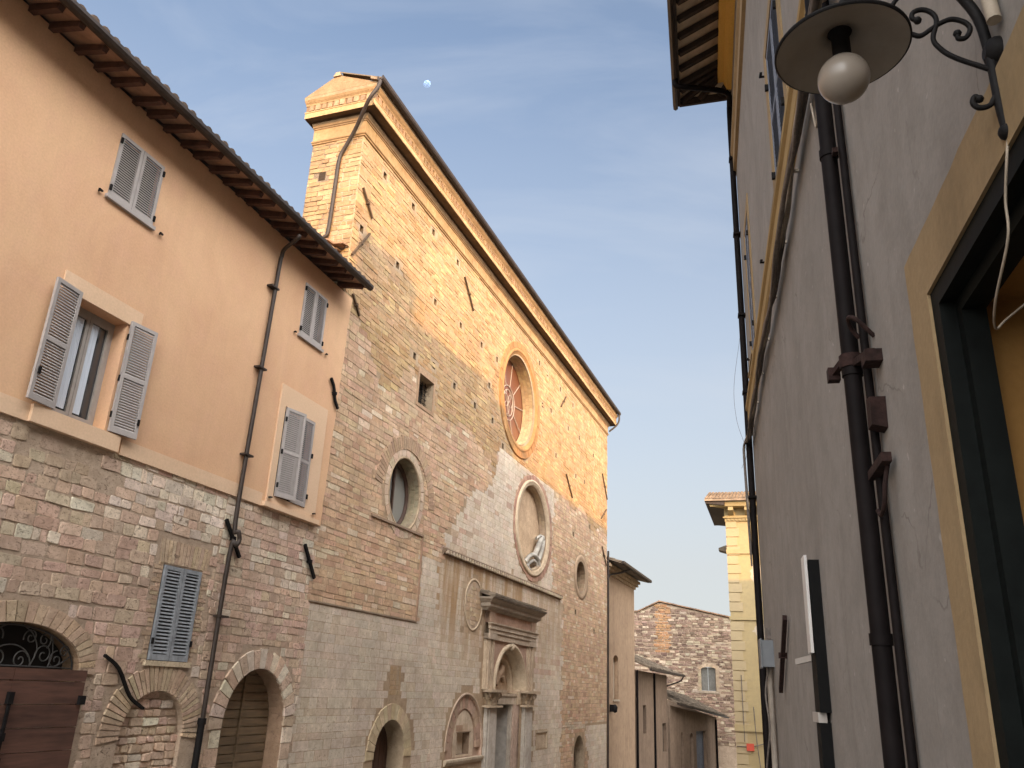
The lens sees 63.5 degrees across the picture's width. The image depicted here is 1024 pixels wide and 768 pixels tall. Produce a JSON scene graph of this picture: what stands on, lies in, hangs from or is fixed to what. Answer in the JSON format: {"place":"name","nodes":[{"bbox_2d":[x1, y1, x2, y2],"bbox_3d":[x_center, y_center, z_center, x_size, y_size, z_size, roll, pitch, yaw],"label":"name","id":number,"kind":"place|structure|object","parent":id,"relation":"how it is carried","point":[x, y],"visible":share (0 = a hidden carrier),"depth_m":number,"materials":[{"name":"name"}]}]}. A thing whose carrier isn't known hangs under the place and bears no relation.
{"place":"outdoors","nodes":[
{"label":"outdoors","id":0,"kind":"place"},
{"bbox_2d":[77,0,755,690],"label":"sky","id":1,"kind":"structure","parent":0,"point":[557,120],"materials":[{"name":"blue"}]},
{"bbox_3d":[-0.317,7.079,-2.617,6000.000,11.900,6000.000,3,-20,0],"label":"ground","id":2,"kind":"structure","parent":0,"visible":0},
{"bbox_2d":[0,0,373,767],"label":"plastered house","id":3,"kind":"structure","parent":2,"relation":"on","point":[174,308],"depth_m":13.56,"materials":[{"name":"paint"}]},
{"bbox_2d":[0,667,87,767],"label":"door","id":4,"kind":"structure","parent":3,"relation":"in","point":[47,703],"depth_m":11.23,"materials":[{"name":"red wood"}]},
{"bbox_2d":[51,307,114,424],"bbox_3d":[-6.661,-0.273,12.680,0.090,1.796,0.996,-4,-21,18],"label":"window","id":5,"kind":"structure","parent":3,"relation":"in","point":[78,396],"depth_m":12.78,"materials":[{"name":"white glass"}]},
{"bbox_2d":[146,566,196,661],"bbox_3d":[-5.742,3.878,13.954,0.030,1.520,0.950,-4,-21,18],"label":"window","id":6,"kind":"structure","parent":3,"relation":"in","point":[163,566],"depth_m":13.98,"materials":[{"name":"grey wood"}]},
{"bbox_2d":[214,670,268,767],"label":"door","id":7,"kind":"structure","parent":3,"relation":"in","point":[235,725],"depth_m":15.96,"materials":[{"name":"brown wood"}]},
{"bbox_2d":[606,557,651,767],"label":"buff house","id":8,"kind":"structure","parent":2,"relation":"on","point":[625,578],"depth_m":45.55,"materials":[{"name":"paint"}]},
{"bbox_2d":[613,658,619,701],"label":"window","id":9,"kind":"structure","parent":8,"relation":"in","point":[617,700],"depth_m":44.45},
{"bbox_2d":[635,654,684,767],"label":"house","id":10,"kind":"structure","parent":2,"relation":"on","point":[651,732],"depth_m":52.25,"materials":[{"name":"brown paint"}]},
{"bbox_2d":[634,600,736,767],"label":"gabled stone house","id":11,"kind":"structure","parent":2,"relation":"on","point":[693,645],"depth_m":71.29,"materials":[{"name":"stone"}]},
{"bbox_2d":[667,690,728,767],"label":"lean to shed","id":12,"kind":"object","parent":2,"relation":"on","point":[692,738],"visible":0.76,"depth_m":60.94,"materials":[{"name":"brown paint"}]},
{"bbox_2d":[696,731,703,767],"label":"door","id":13,"kind":"structure","parent":12,"relation":"in","point":[699,734],"depth_m":61.68,"materials":[{"name":"grey wood"}]},
{"bbox_2d":[704,491,764,767],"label":"yellow corner house","id":14,"kind":"structure","parent":2,"relation":"on","point":[728,510],"depth_m":57.76,"materials":[{"name":"paint"}]},
{"bbox_2d":[667,0,1023,767],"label":"grey house","id":15,"kind":"structure","parent":2,"relation":"on","point":[885,448],"depth_m":4.31,"materials":[{"name":"paint"}]},
{"bbox_2d":[758,628,778,767],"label":"junction box","id":16,"kind":"object","parent":15,"relation":"attached to","point":[766,653],"visible":1,"depth_m":12.34,"materials":[{"name":"grey plastic"}]},
{"bbox_2d":[734,0,826,565],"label":"cable bundle","id":17,"kind":"object","parent":15,"relation":"attached to","point":[786,194],"visible":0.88,"depth_m":8.53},
{"bbox_2d":[795,555,834,767],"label":"wall sign","id":18,"kind":"object","parent":15,"relation":"attached to","point":[815,627],"visible":1,"depth_m":7.03,"materials":[{"name":"metal"}]},
{"bbox_2d":[774,0,1023,329],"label":"wall lamp","id":19,"kind":"object","parent":15,"relation":"attached to","point":[842,52],"visible":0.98,"depth_m":2.76,"materials":[{"name":"black metal"}]},
{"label":"street","id":20,"kind":"structure","parent":0,"visible":0},
{"bbox_2d":[287,72,620,767],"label":"stone church","id":21,"kind":"structure","parent":20,"relation":"on","point":[458,609],"depth_m":24.77,"materials":[{"name":"stone"}]},
{"bbox_2d":[372,726,386,767],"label":"door","id":22,"kind":"structure","parent":21,"relation":"in","point":[380,753],"depth_m":21.03,"materials":[{"name":"brown wood"}]},
{"bbox_2d":[375,435,433,538],"bbox_3d":[-3.038,2.827,22.574,0.438,2.826,3.617,-5,-21,19],"label":"oculus window","id":23,"kind":"structure","parent":21,"relation":"in","point":[396,488],"depth_m":22.72,"materials":[{"name":"stone"}]},
{"bbox_2d":[416,366,435,416],"bbox_3d":[-2.682,0.243,24.188,0.400,1.160,1.170,-5,-21,19],"label":"small window","id":24,"kind":"structure","parent":21,"relation":"in","point":[419,393],"depth_m":24.31,"materials":[{"name":"stone"}]},
{"bbox_2d":[499,341,539,458],"bbox_3d":[0.119,0.645,32.269,0.565,4.580,4.760,-5,-21,19],"label":"rose window","id":25,"kind":"structure","parent":21,"relation":"in","point":[510,398],"depth_m":32.66,"materials":[{"name":"stone"}]},
{"bbox_2d":[574,555,587,599],"bbox_3d":[3.007,9.037,38.688,0.525,2.040,2.400,-5,-21,19],"label":"oculus window","id":26,"kind":"structure","parent":21,"relation":"in","point":[580,557],"depth_m":38.54,"materials":[{"name":"stone"}]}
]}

